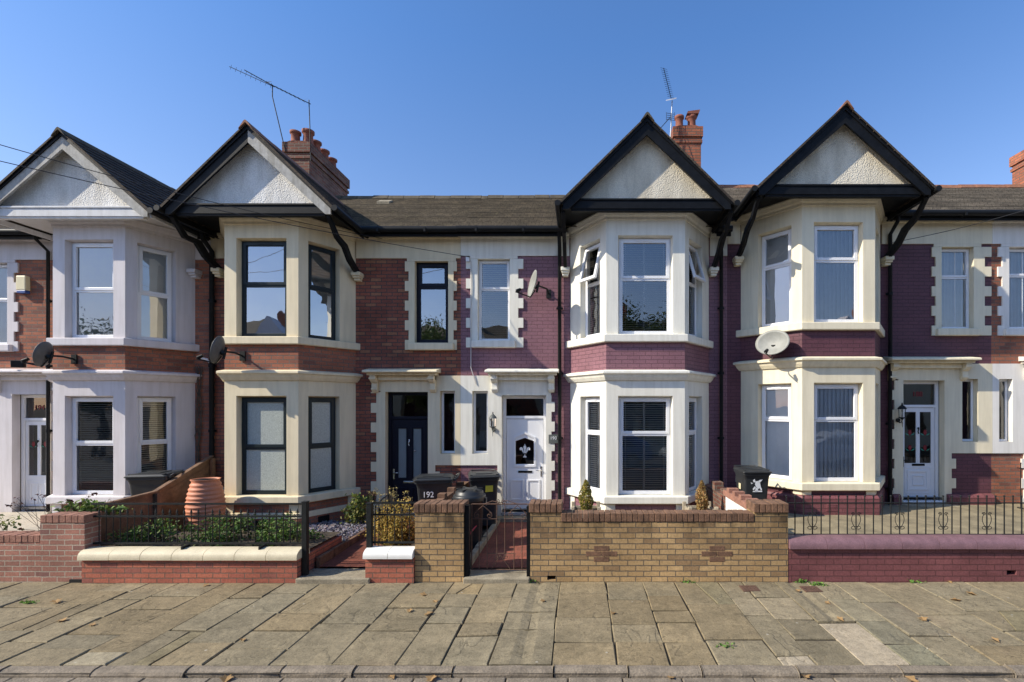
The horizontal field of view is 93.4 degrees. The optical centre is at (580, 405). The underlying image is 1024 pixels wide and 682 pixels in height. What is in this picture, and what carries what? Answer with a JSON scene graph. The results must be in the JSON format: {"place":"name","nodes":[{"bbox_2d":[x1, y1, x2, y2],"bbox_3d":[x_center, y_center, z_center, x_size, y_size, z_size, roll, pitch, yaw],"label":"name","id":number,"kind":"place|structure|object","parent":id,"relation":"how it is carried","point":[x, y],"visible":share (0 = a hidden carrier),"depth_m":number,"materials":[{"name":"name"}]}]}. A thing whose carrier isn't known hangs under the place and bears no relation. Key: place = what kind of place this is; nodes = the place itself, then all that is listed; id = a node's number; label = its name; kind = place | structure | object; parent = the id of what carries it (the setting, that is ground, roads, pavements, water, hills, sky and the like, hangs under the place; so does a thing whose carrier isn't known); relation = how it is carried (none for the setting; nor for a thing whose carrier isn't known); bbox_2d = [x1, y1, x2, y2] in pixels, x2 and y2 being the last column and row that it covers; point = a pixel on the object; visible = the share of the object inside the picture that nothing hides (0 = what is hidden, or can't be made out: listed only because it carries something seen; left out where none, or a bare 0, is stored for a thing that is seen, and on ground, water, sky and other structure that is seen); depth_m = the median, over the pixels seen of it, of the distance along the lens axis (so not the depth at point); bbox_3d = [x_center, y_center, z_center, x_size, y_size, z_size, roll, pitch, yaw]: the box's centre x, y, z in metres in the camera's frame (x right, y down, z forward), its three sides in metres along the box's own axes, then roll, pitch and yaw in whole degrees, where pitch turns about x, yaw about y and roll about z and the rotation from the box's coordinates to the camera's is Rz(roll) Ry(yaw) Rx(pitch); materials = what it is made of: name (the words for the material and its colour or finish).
{"place":"outdoors","nodes":[
{"label":"outdoors","id":0,"kind":"place"},
{"bbox_2d":[0,511,50,530],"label":"garden paving","id":1,"kind":"structure","parent":0,"point":[26,523],"depth_m":9.27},
{"bbox_2d":[124,470,183,495],"bbox_3d":[-7.930,1.767,8.985,0.831,1.066,0.600,0,0,-10],"label":"wheelie bin","id":2,"kind":"object","parent":1,"relation":"on","point":[145,481],"visible":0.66,"depth_m":8.72,"materials":[{"name":"black plastic"}]},
{"bbox_2d":[101,531,340,548],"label":"garden soil","id":3,"kind":"structure","parent":0,"point":[313,542],"depth_m":7.58,"materials":[{"name":"brown soil"}]},
{"bbox_2d":[103,517,188,545],"bbox_3d":[-6.570,1.935,7.361,1.183,0.413,0.840,0,0,0],"label":"garden plant","id":4,"kind":"object","parent":3,"relation":"on","point":[144,533],"visible":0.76,"depth_m":7.21,"materials":[{"name":"green plant"}]},
{"bbox_2d":[174,513,272,545],"bbox_3d":[-5.495,1.921,7.384,1.188,0.474,1.005,0,0,0],"label":"garden plant","id":5,"kind":"object","parent":3,"relation":"on","point":[222,532],"visible":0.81,"depth_m":7.28,"materials":[{"name":"green plant"}]},
{"bbox_2d":[241,512,324,545],"bbox_3d":[-4.650,1.935,7.493,0.934,0.472,1.012,0,0,42],"label":"garden plant","id":6,"kind":"object","parent":3,"relation":"on","point":[280,532],"visible":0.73,"depth_m":7.39,"materials":[{"name":"green plant"}]},
{"bbox_2d":[180,517,373,541],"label":"garden soil","id":7,"kind":"structure","parent":0,"point":[270,530],"depth_m":8.93,"materials":[{"name":"brown soil"}]},
{"bbox_2d":[76,455,215,540],"bbox_3d":[-7.480,1.705,8.435,0.120,1.390,2.570,0,0,0],"label":"plank fence","id":8,"kind":"object","parent":7,"relation":"on","point":[174,489],"visible":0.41,"depth_m":8.57,"materials":[{"name":"brown wood"}]},
{"bbox_2d":[185,477,225,531],"bbox_3d":[-6.740,1.823,8.600,0.600,1.015,0.600,0,0,0],"label":"plant pot","id":9,"kind":"object","parent":7,"relation":"on","point":[206,490],"visible":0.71,"depth_m":8.40,"materials":[{"name":"ceramic"}]},
{"bbox_2d":[298,519,376,540],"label":"slate chippings","id":10,"kind":"object","parent":7,"relation":"on","point":[351,530],"visible":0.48,"depth_m":8.90,"materials":[{"name":"grey gravel"}]},
{"bbox_2d":[316,521,386,567],"bbox_3d":[-3.930,2.370,8.437,0.060,0.220,2.566,0,0,0],"label":"path edging","id":11,"kind":"object","parent":7,"relation":"on","point":[328,555],"visible":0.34,"depth_m":7.71,"materials":[{"name":"red brick"}]},
{"bbox_2d":[337,493,378,524],"bbox_3d":[-4.358,1.994,9.415,0.656,0.670,0.830,0,0,0],"label":"shrub","id":12,"kind":"object","parent":7,"relation":"on","point":[355,513],"visible":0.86,"depth_m":9.19,"materials":[{"name":"green plant"}]},
{"bbox_2d":[319,521,412,566],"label":"garden path","id":13,"kind":"structure","parent":0,"point":[351,555],"depth_m":7.55,"materials":[{"name":"red tile"}]},
{"bbox_2d":[20,509,788,677],"bbox_3d":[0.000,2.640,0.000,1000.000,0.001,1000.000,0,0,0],"label":"ground","id":14,"kind":"structure","parent":0,"point":[364,567],"depth_m":7.80,"materials":[{"name":"grey concrete"}]},
{"bbox_2d":[0,127,210,512],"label":"terraced house","id":15,"kind":"structure","parent":14,"relation":"on","point":[115,300],"depth_m":9.25,"materials":[{"name":"white paint"}]},
{"bbox_2d":[0,264,6,343],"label":"window","id":16,"kind":"structure","parent":15,"relation":"in","point":[3,267],"depth_m":10.13,"materials":[{"name":"white plastic"}]},
{"bbox_2d":[16,276,29,293],"bbox_3d":[-11.600,-2.520,9.950,0.200,0.360,0.100,0,0,0],"label":"alarm box","id":17,"kind":"object","parent":15,"relation":"attached to","point":[22,284],"visible":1,"depth_m":9.90,"materials":[{"name":"beige plastic"}]},
{"bbox_2d":[11,360,52,367],"bbox_3d":[-11.195,-0.865,9.795,0.671,0.170,0.125,0,0,-26],"label":"floodlight","id":18,"kind":"object","parent":15,"relation":"attached to","point":[16,363],"visible":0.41,"depth_m":9.67,"materials":[{"name":"black metal"}]},
{"bbox_2d":[26,421,45,508],"bbox_3d":[-11.505,1.263,10.137,0.558,1.874,0.070,0,0,0],"label":"door","id":19,"kind":"structure","parent":15,"relation":"in","point":[35,430],"depth_m":10.15,"materials":[{"name":"white plastic"}]},
{"bbox_2d":[21,341,77,366],"bbox_3d":[-9.802,-0.941,8.832,0.400,0.470,0.657,0,0,31],"label":"satellite dish","id":20,"kind":"object","parent":15,"relation":"attached to","point":[43,354],"visible":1,"depth_m":8.70,"materials":[{"name":"black metal"}]},
{"bbox_2d":[72,243,112,337],"bbox_3d":[-9.305,-2.207,9.182,0.868,1.827,0.096,0,0,0],"label":"window","id":21,"kind":"structure","parent":15,"relation":"in","point":[92,263],"depth_m":9.20,"materials":[{"name":"white plastic"}]},
{"bbox_2d":[72,397,112,493],"bbox_3d":[-9.305,0.767,9.194,0.868,1.855,0.121,0,0,0],"label":"window","id":22,"kind":"structure","parent":15,"relation":"in","point":[89,488],"depth_m":9.22,"materials":[{"name":"white plastic"}]},
{"bbox_2d":[137,245,171,341],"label":"window","id":23,"kind":"structure","parent":15,"relation":"in","point":[154,267],"depth_m":9.53,"materials":[{"name":"clear glass"}]},
{"bbox_2d":[137,398,171,472],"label":"window","id":24,"kind":"structure","parent":15,"relation":"in","point":[168,441],"depth_m":9.56,"materials":[{"name":"white plastic"}]},
{"bbox_2d":[194,366,202,462],"bbox_3d":[-7.951,0.237,9.964,0.170,2.129,0.038,0,0,0],"label":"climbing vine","id":25,"kind":"object","parent":15,"relation":"attached to","point":[199,432],"visible":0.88,"depth_m":9.96,"materials":[{"name":"brown plant"}]},
{"bbox_2d":[153,120,487,529],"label":"terraced house","id":26,"kind":"structure","parent":14,"relation":"on","point":[335,387],"depth_m":9.65,"materials":[{"name":"beige paint"}]},
{"bbox_2d":[0,144,381,238],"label":"telephone wire","id":27,"kind":"object","parent":26,"relation":"attached to","point":[171,191],"visible":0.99,"depth_m":7.70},
{"bbox_2d":[196,336,245,363],"bbox_3d":[-6.587,-1.011,8.789,0.422,0.510,0.657,0,0,22],"label":"satellite dish","id":28,"kind":"object","parent":26,"relation":"attached to","point":[218,349],"visible":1,"depth_m":8.61,"materials":[{"name":"black metal"}]},
{"bbox_2d":[242,242,285,335],"bbox_3d":[-6.040,-2.235,9.182,0.898,1.830,0.096,0,0,0],"label":"window","id":29,"kind":"structure","parent":26,"relation":"in","point":[263,263],"depth_m":9.20,"materials":[{"name":"glass"}]},
{"bbox_2d":[242,397,285,493],"bbox_3d":[-6.040,0.767,9.182,0.898,1.855,0.096,0,0,0],"label":"window","id":30,"kind":"structure","parent":26,"relation":"in","point":[263,418],"depth_m":9.18,"materials":[{"name":"white glass"}]},
{"bbox_2d":[229,65,310,160],"bbox_3d":[-8.001,-7.577,12.236,2.040,2.415,0.393,0,0,-7],"label":"tv aerial","id":31,"kind":"object","parent":26,"relation":"attached to","point":[266,82],"visible":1,"depth_m":12.31,"materials":[{"name":"black metal"}]},
{"bbox_2d":[308,244,334,339],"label":"window","id":32,"kind":"structure","parent":26,"relation":"in","point":[321,261],"depth_m":9.55,"materials":[{"name":"glass"}]},
{"bbox_2d":[308,398,334,492],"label":"window","id":33,"kind":"structure","parent":26,"relation":"in","point":[321,411],"depth_m":9.54,"materials":[{"name":"grey glass"}]},
{"bbox_2d":[392,420,426,507],"bbox_3d":[-3.625,1.256,10.132,0.738,1.928,0.080,0,0,0],"label":"door","id":34,"kind":"structure","parent":26,"relation":"in","point":[409,437],"depth_m":10.15,"materials":[{"name":"blue paint"}]},
{"bbox_2d":[417,263,447,342],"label":"window","id":35,"kind":"structure","parent":26,"relation":"in","point":[421,286],"depth_m":10.09,"materials":[{"name":"black paint"}]},
{"bbox_2d":[442,391,454,452],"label":"window","id":36,"kind":"structure","parent":26,"relation":"in","point":[448,397],"depth_m":10.11,"materials":[{"name":"glass"}]},
{"bbox_2d":[0,664,1023,681],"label":"kerb","id":37,"kind":"structure","parent":14,"relation":"on","point":[516,671],"depth_m":4.51,"materials":[{"name":"stone"}]},
{"bbox_2d":[0,677,1023,681],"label":"gutter stones","id":38,"kind":"object","parent":14,"relation":"on","point":[595,679],"visible":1,"depth_m":4.45,"materials":[{"name":"grey stone"}]},
{"bbox_2d":[456,110,739,515],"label":"terraced house","id":39,"kind":"structure","parent":14,"relation":"on","point":[606,362],"depth_m":9.76,"materials":[{"name":"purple paint"}]},
{"bbox_2d":[466,257,475,383],"bbox_3d":[-2.275,-1.774,9.955,0.208,2.652,0.070,0,0,0],"label":"wall cable","id":40,"kind":"object","parent":39,"relation":"attached to","point":[467,259],"depth_m":9.95,"materials":[{"name":"white plastic"}]},
{"bbox_2d":[0,161,467,256],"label":"telephone wire","id":41,"kind":"object","parent":40,"relation":"attached to","point":[219,210],"visible":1,"depth_m":7.71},
{"bbox_2d":[474,391,487,452],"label":"window","id":42,"kind":"structure","parent":39,"relation":"in","point":[480,397],"depth_m":10.11,"materials":[{"name":"white plastic"}]},
{"bbox_2d":[479,261,509,339],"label":"window","id":43,"kind":"structure","parent":39,"relation":"in","point":[483,289],"depth_m":10.14,"materials":[{"name":"white plastic"}]},
{"bbox_2d":[507,419,542,507],"bbox_3d":[-1.179,1.240,10.132,0.777,1.920,0.080,0,0,0],"label":"door","id":44,"kind":"structure","parent":39,"relation":"in","point":[524,436],"depth_m":10.15,"materials":[{"name":"white plastic"}]},
{"bbox_2d":[515,270,550,297],"bbox_3d":[-0.942,-2.432,9.692,0.436,0.560,0.809,0,0,21],"label":"satellite dish","id":45,"kind":"object","parent":39,"relation":"attached to","point":[533,286],"visible":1,"depth_m":9.62,"materials":[{"name":"white metal"}]},
{"bbox_2d":[578,243,599,337],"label":"window","id":46,"kind":"structure","parent":39,"relation":"in","point":[586,260],"depth_m":9.65,"materials":[{"name":"white plastic"}]},
{"bbox_2d":[585,398,599,491],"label":"window","id":47,"kind":"structure","parent":39,"relation":"in","point":[589,432],"depth_m":9.68,"materials":[{"name":"white plastic"}]},
{"bbox_2d":[619,239,669,333],"bbox_3d":[1.235,-2.283,9.210,0.988,1.835,0.151,0,0,0],"label":"window","id":48,"kind":"structure","parent":39,"relation":"in","point":[622,278],"depth_m":9.21,"materials":[{"name":"white plastic"}]},
{"bbox_2d":[619,397,669,493],"bbox_3d":[1.235,0.767,9.210,0.988,1.855,0.151,0,0,0],"label":"window","id":49,"kind":"structure","parent":39,"relation":"in","point":[663,488],"depth_m":9.22,"materials":[{"name":"white plastic"}]},
{"bbox_2d":[661,68,675,136],"bbox_3d":[2.242,-7.628,12.245,0.675,1.737,0.262,0,0,-42],"label":"tv aerial","id":50,"kind":"object","parent":39,"relation":"attached to","point":[670,117],"visible":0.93,"depth_m":12.37,"materials":[{"name":"metal"}]},
{"bbox_2d":[689,398,695,490],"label":"window","id":51,"kind":"structure","parent":39,"relation":"in","point":[692,432],"depth_m":9.71,"materials":[{"name":"white plastic"}]},
{"bbox_2d":[689,245,705,335],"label":"window","id":52,"kind":"structure","parent":39,"relation":"in","point":[692,261],"depth_m":9.70,"materials":[{"name":"white plastic"}]},
{"bbox_2d":[720,100,1007,514],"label":"terraced house","id":53,"kind":"structure","parent":14,"relation":"on","point":[851,300],"depth_m":9.61,"materials":[{"name":"paint"}]},
{"bbox_2d":[755,330,789,358],"bbox_3d":[3.675,-1.175,9.137,0.510,0.565,0.546,0,0,0],"label":"satellite dish","id":54,"kind":"object","parent":53,"relation":"attached to","point":[770,342],"visible":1,"depth_m":9.16,"materials":[{"name":"white metal"}]},
{"bbox_2d":[762,229,790,326],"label":"window","id":55,"kind":"structure","parent":53,"relation":"in","point":[776,248],"depth_m":9.58,"materials":[{"name":"glass"}]},
{"bbox_2d":[762,385,790,479],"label":"window","id":56,"kind":"structure","parent":53,"relation":"in","point":[776,399],"depth_m":9.58,"materials":[{"name":"glass"}]},
{"bbox_2d":[814,226,857,321],"bbox_3d":[4.890,-2.520,9.182,0.878,1.860,0.096,0,0,0],"label":"window","id":57,"kind":"structure","parent":53,"relation":"in","point":[835,268],"depth_m":9.21,"materials":[{"name":"white plastic"}]},
{"bbox_2d":[814,384,857,480],"bbox_3d":[4.890,0.517,9.182,0.878,1.855,0.096,0,0,0],"label":"window","id":58,"kind":"structure","parent":53,"relation":"in","point":[833,419],"depth_m":9.21,"materials":[{"name":"white plastic"}]},
{"bbox_2d":[896,403,906,426],"bbox_3d":[6.620,0.185,9.858,0.170,0.510,0.227,0,0,0],"label":"wall lantern","id":59,"kind":"object","parent":53,"relation":"attached to","point":[902,406],"depth_m":9.81,"materials":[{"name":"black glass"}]},
{"bbox_2d":[903,408,933,496],"bbox_3d":[7.170,0.998,10.132,0.708,1.905,0.080,0,0,0],"label":"door","id":60,"kind":"structure","parent":53,"relation":"in","point":[918,424],"depth_m":10.15,"materials":[{"name":"white plastic"}]},
{"bbox_2d":[942,249,968,327],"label":"window","id":61,"kind":"structure","parent":53,"relation":"in","point":[955,262],"depth_m":10.12,"materials":[{"name":"white plastic"}]},
{"bbox_2d":[962,379,972,440],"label":"window","id":62,"kind":"structure","parent":53,"relation":"in","point":[967,385],"depth_m":10.11,"materials":[{"name":"white plastic"}]},
{"bbox_2d":[935,150,1023,501],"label":"terraced house","id":63,"kind":"structure","parent":14,"relation":"on","point":[1007,325],"depth_m":10.00,"materials":[{"name":"red brick"}]},
{"bbox_2d":[999,379,1006,440],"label":"window","id":64,"kind":"structure","parent":63,"relation":"in","point":[1002,382],"depth_m":10.11,"materials":[{"name":"white plastic"}]},
{"bbox_2d":[1009,249,1023,327],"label":"window","id":65,"kind":"structure","parent":63,"relation":"in","point":[1016,256],"depth_m":10.13,"materials":[{"name":"white plastic"}]},
{"bbox_2d":[408,526,489,552],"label":"garden soil","id":66,"kind":"structure","parent":0,"point":[484,529],"depth_m":9.24,"materials":[{"name":"brown soil"}]},
{"bbox_2d":[362,486,414,545],"bbox_3d":[-2.880,1.817,7.434,1.017,1.095,0.804,0,0,0],"label":"shrub","id":67,"kind":"object","parent":66,"relation":"on","point":[398,528],"visible":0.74,"depth_m":7.33,"materials":[{"name":"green plant"}]},
{"bbox_2d":[412,473,459,500],"bbox_3d":[-2.710,1.837,9.026,0.831,1.066,0.600,0,0,-12],"label":"wheelie bin","id":68,"kind":"object","parent":66,"relation":"on","point":[431,486],"visible":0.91,"depth_m":8.76,"materials":[{"name":"black plastic"}]},
{"bbox_2d":[431,481,469,499],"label":"dividing wall","id":69,"kind":"structure","parent":66,"relation":"on","point":[449,493],"depth_m":8.70,"materials":[{"name":"red brick"}]},
{"bbox_2d":[452,486,486,549],"bbox_3d":[-1.890,1.900,8.150,0.541,1.000,0.541,0,0,45],"label":"dustbin","id":70,"kind":"object","parent":66,"relation":"on","point":[474,494],"visible":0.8,"depth_m":7.99,"materials":[{"name":"black plastic"}]},
{"bbox_2d":[468,469,499,525],"bbox_3d":[-1.927,1.847,9.529,0.600,1.066,0.831,0,0,-14],"label":"wheelie bin","id":71,"kind":"object","parent":66,"relation":"on","point":[486,480],"visible":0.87,"depth_m":9.26,"materials":[{"name":"black plastic"}]},
{"bbox_2d":[470,516,501,568],"bbox_3d":[-1.675,2.383,8.542,0.090,0.194,2.776,0,0,0],"label":"path edging","id":72,"kind":"object","parent":66,"relation":"on","point":[483,542],"visible":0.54,"depth_m":8.05,"materials":[{"name":"concrete"}]},
{"bbox_2d":[472,522,526,567],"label":"garden path","id":73,"kind":"structure","parent":0,"point":[516,538],"depth_m":8.04,"materials":[{"name":"red tile"}]},
{"bbox_2d":[500,516,526,521],"bbox_3d":[-1.185,2.373,9.852,1.130,0.155,0.265,0,0,0],"label":"door step","id":74,"kind":"object","parent":73,"relation":"on","point":[512,520],"depth_m":9.72,"materials":[{"name":"concrete"}]},
{"bbox_2d":[0,581,1023,673],"bbox_3d":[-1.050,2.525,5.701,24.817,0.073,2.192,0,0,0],"label":"pavement","id":75,"kind":"structure","parent":0,"point":[136,623],"depth_m":5.47,"materials":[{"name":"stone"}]},
{"bbox_2d":[0,511,101,582],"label":"garden wall","id":76,"kind":"structure","parent":75,"relation":"on","point":[54,546],"depth_m":6.78,"materials":[{"name":"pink brick"}]},
{"bbox_2d":[0,514,24,530],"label":"garden plant","id":77,"kind":"object","parent":76,"relation":"on","point":[13,525],"visible":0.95,"depth_m":7.18,"materials":[{"name":"green plant"}]},
{"bbox_2d":[5,492,113,530],"bbox_3d":[-7.562,1.568,6.954,1.573,0.634,0.121,0,0,-1],"label":"garden plant","id":78,"kind":"object","parent":76,"relation":"on","point":[92,494],"visible":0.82,"depth_m":6.96,"materials":[{"name":"green plant"}]},
{"bbox_2d":[47,498,132,514],"bbox_3d":[-7.454,1.529,7.216,1.164,0.297,0.667,0,0,0],"label":"garden plant","id":79,"kind":"object","parent":76,"relation":"on","point":[83,507],"visible":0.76,"depth_m":7.16,"materials":[{"name":"green plant"}]},
{"bbox_2d":[77,535,341,584],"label":"garden wall","id":80,"kind":"structure","parent":75,"relation":"on","point":[178,565],"depth_m":6.73,"materials":[{"name":"red brick"}]},
{"bbox_2d":[91,503,300,549],"bbox_3d":[-5.515,1.739,6.841,3.070,0.672,0.142,0,0,0],"label":"railing","id":81,"kind":"object","parent":80,"relation":"on","point":[198,515],"visible":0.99,"depth_m":6.89,"materials":[{"name":"black metal"}]},
{"bbox_2d":[296,568,369,584],"bbox_3d":[-3.480,2.482,6.920,1.040,0.115,0.440,0,0,0],"label":"threshold step","id":82,"kind":"object","parent":75,"relation":"on","point":[319,576],"visible":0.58,"depth_m":6.75,"materials":[{"name":"concrete"}]},
{"bbox_2d":[301,501,308,575],"bbox_3d":[-3.945,1.899,6.855,0.084,1.062,0.080,0,0,0],"label":"gate post","id":83,"kind":"object","parent":82,"relation":"on","point":[305,537],"visible":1,"depth_m":6.82,"materials":[{"name":"black metal"}]},
{"bbox_2d":[366,502,373,547],"bbox_3d":[-3.020,1.909,6.855,0.084,1.042,0.080,0,0,0],"label":"gate post","id":84,"kind":"object","parent":82,"relation":"on","point":[369,524],"visible":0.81,"depth_m":6.82,"materials":[{"name":"black metal"}]},
{"bbox_2d":[374,491,397,545],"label":"garden gate","id":85,"kind":"structure","parent":84,"relation":"attached to","point":[375,520],"depth_m":7.08,"materials":[{"name":"black metal"}]},
{"bbox_2d":[363,546,414,583],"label":"garden wall","id":86,"kind":"structure","parent":75,"relation":"on","point":[389,564],"depth_m":6.74,"materials":[{"name":"red brick"}]},
{"bbox_2d":[373,502,415,542],"bbox_3d":[-2.680,1.686,6.900,0.640,0.596,0.024,0,0,0],"label":"railing","id":87,"kind":"object","parent":86,"relation":"on","point":[394,513],"visible":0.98,"depth_m":6.89,"materials":[{"name":"black metal"}]},
{"bbox_2d":[414,499,468,582],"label":"gate pier","id":88,"kind":"structure","parent":75,"relation":"on","point":[439,541],"depth_m":6.78,"materials":[{"name":"brick"}]},
{"bbox_2d":[463,569,529,583],"bbox_3d":[-1.183,2.485,6.930,0.937,0.110,0.420,0,0,0],"label":"threshold step","id":89,"kind":"object","parent":75,"relation":"on","point":[495,576],"visible":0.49,"depth_m":6.76,"materials":[{"name":"concrete"}]},
{"bbox_2d":[464,504,469,575],"bbox_3d":[-1.619,1.925,6.850,0.067,1.010,0.100,0,0,0],"label":"gate post","id":90,"kind":"object","parent":89,"relation":"on","point":[467,541],"visible":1,"depth_m":6.80,"materials":[{"name":"black metal"}]},
{"bbox_2d":[471,499,528,569],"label":"garden gate","id":91,"kind":"structure","parent":90,"relation":"attached to","point":[499,503],"depth_m":6.93,"materials":[{"name":"metal"}]},
{"bbox_2d":[527,505,529,575],"bbox_3d":[-0.739,1.930,6.840,0.053,1.000,0.080,0,0,0],"label":"gate post","id":92,"kind":"object","parent":89,"relation":"on","point":[528,543],"visible":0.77,"depth_m":6.80,"materials":[{"name":"black metal"}]},
{"bbox_2d":[529,499,788,582],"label":"garden wall","id":93,"kind":"structure","parent":75,"relation":"on","point":[750,544],"depth_m":6.78,"materials":[{"name":"brick"}]},
{"bbox_2d":[739,585,759,591],"bbox_3d":[2.313,2.498,6.530,0.230,0.024,0.200,0,0,0],"label":"drain cover","id":94,"kind":"object","parent":75,"relation":"on","point":[747,588],"visible":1,"depth_m":6.51,"materials":[{"name":"metal"}]},
{"bbox_2d":[799,586,822,591],"bbox_3d":[3.141,2.498,6.506,0.230,0.024,0.200,0,0,0],"label":"drain cover","id":95,"kind":"object","parent":75,"relation":"on","point":[810,588],"visible":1,"depth_m":6.51,"materials":[{"name":"metal"}]},
{"bbox_2d":[788,534,1023,582],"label":"garden wall","id":96,"kind":"structure","parent":75,"relation":"on","point":[886,558],"depth_m":6.78,"materials":[{"name":"brick"}]},
{"bbox_2d":[785,495,1023,534],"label":"railing","id":97,"kind":"object","parent":96,"relation":"on","point":[916,503],"visible":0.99,"depth_m":6.95,"materials":[{"name":"black metal"}]},
{"bbox_2d":[0,0,1023,195],"label":"sky","id":98,"kind":"structure","parent":0,"point":[408,97],"materials":[{"name":"blue"}]},
{"bbox_2d":[788,504,1023,533],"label":"garden paving","id":99,"kind":"structure","parent":0,"point":[921,521],"depth_m":8.46,"materials":[{"name":"beige stone"}]},
{"bbox_2d":[733,465,771,499],"bbox_3d":[3.150,1.592,8.806,0.516,0.917,0.714,0,0,0],"label":"wheelie bin","id":100,"kind":"object","parent":99,"relation":"on","point":[753,481],"visible":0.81,"depth_m":8.54,"materials":[{"name":"black plastic"}]},
{"bbox_2d":[902,504,955,506],"bbox_3d":[7.180,2.070,9.852,1.040,0.060,0.265,0,0,0],"label":"door step","id":101,"kind":"object","parent":99,"relation":"on","point":[928,505],"depth_m":9.78,"materials":[{"name":"concrete"}]},
{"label":"garden paving","id":102,"kind":"structure","parent":0,"visible":0},
{"bbox_2d":[571,501,600,517],"bbox_3d":[0.100,2.070,8.550,0.520,0.620,0.520,0,0,0],"label":"planter","id":103,"kind":"object","parent":102,"relation":"on","point":[578,507],"visible":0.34,"depth_m":8.75,"materials":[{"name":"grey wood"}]},
{"bbox_2d":[578,479,593,509],"bbox_3d":[0.102,1.600,8.506,0.296,0.592,0.278,0,0,0],"label":"conifer","id":104,"kind":"object","parent":103,"relation":"on","point":[585,491],"visible":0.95,"depth_m":8.45,"materials":[{"name":"green plant"}]},
{"bbox_2d":[682,501,718,509],"bbox_3d":[2.140,2.070,8.550,0.520,0.620,0.520,0,0,0],"label":"planter","id":105,"kind":"object","parent":102,"relation":"on","point":[688,507],"visible":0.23,"depth_m":8.74,"materials":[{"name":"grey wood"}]},
{"bbox_2d":[695,480,708,509],"bbox_3d":[2.161,1.608,8.509,0.268,0.588,0.255,0,0,0],"label":"conifer","id":106,"kind":"object","parent":105,"relation":"on","point":[701,495],"visible":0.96,"depth_m":8.45,"materials":[{"name":"brown plant"}]},
{"bbox_2d":[705,480,757,509],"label":"dividing wall","id":107,"kind":"structure","parent":102,"relation":"on","point":[720,496],"depth_m":8.46,"materials":[{"name":"brick"}]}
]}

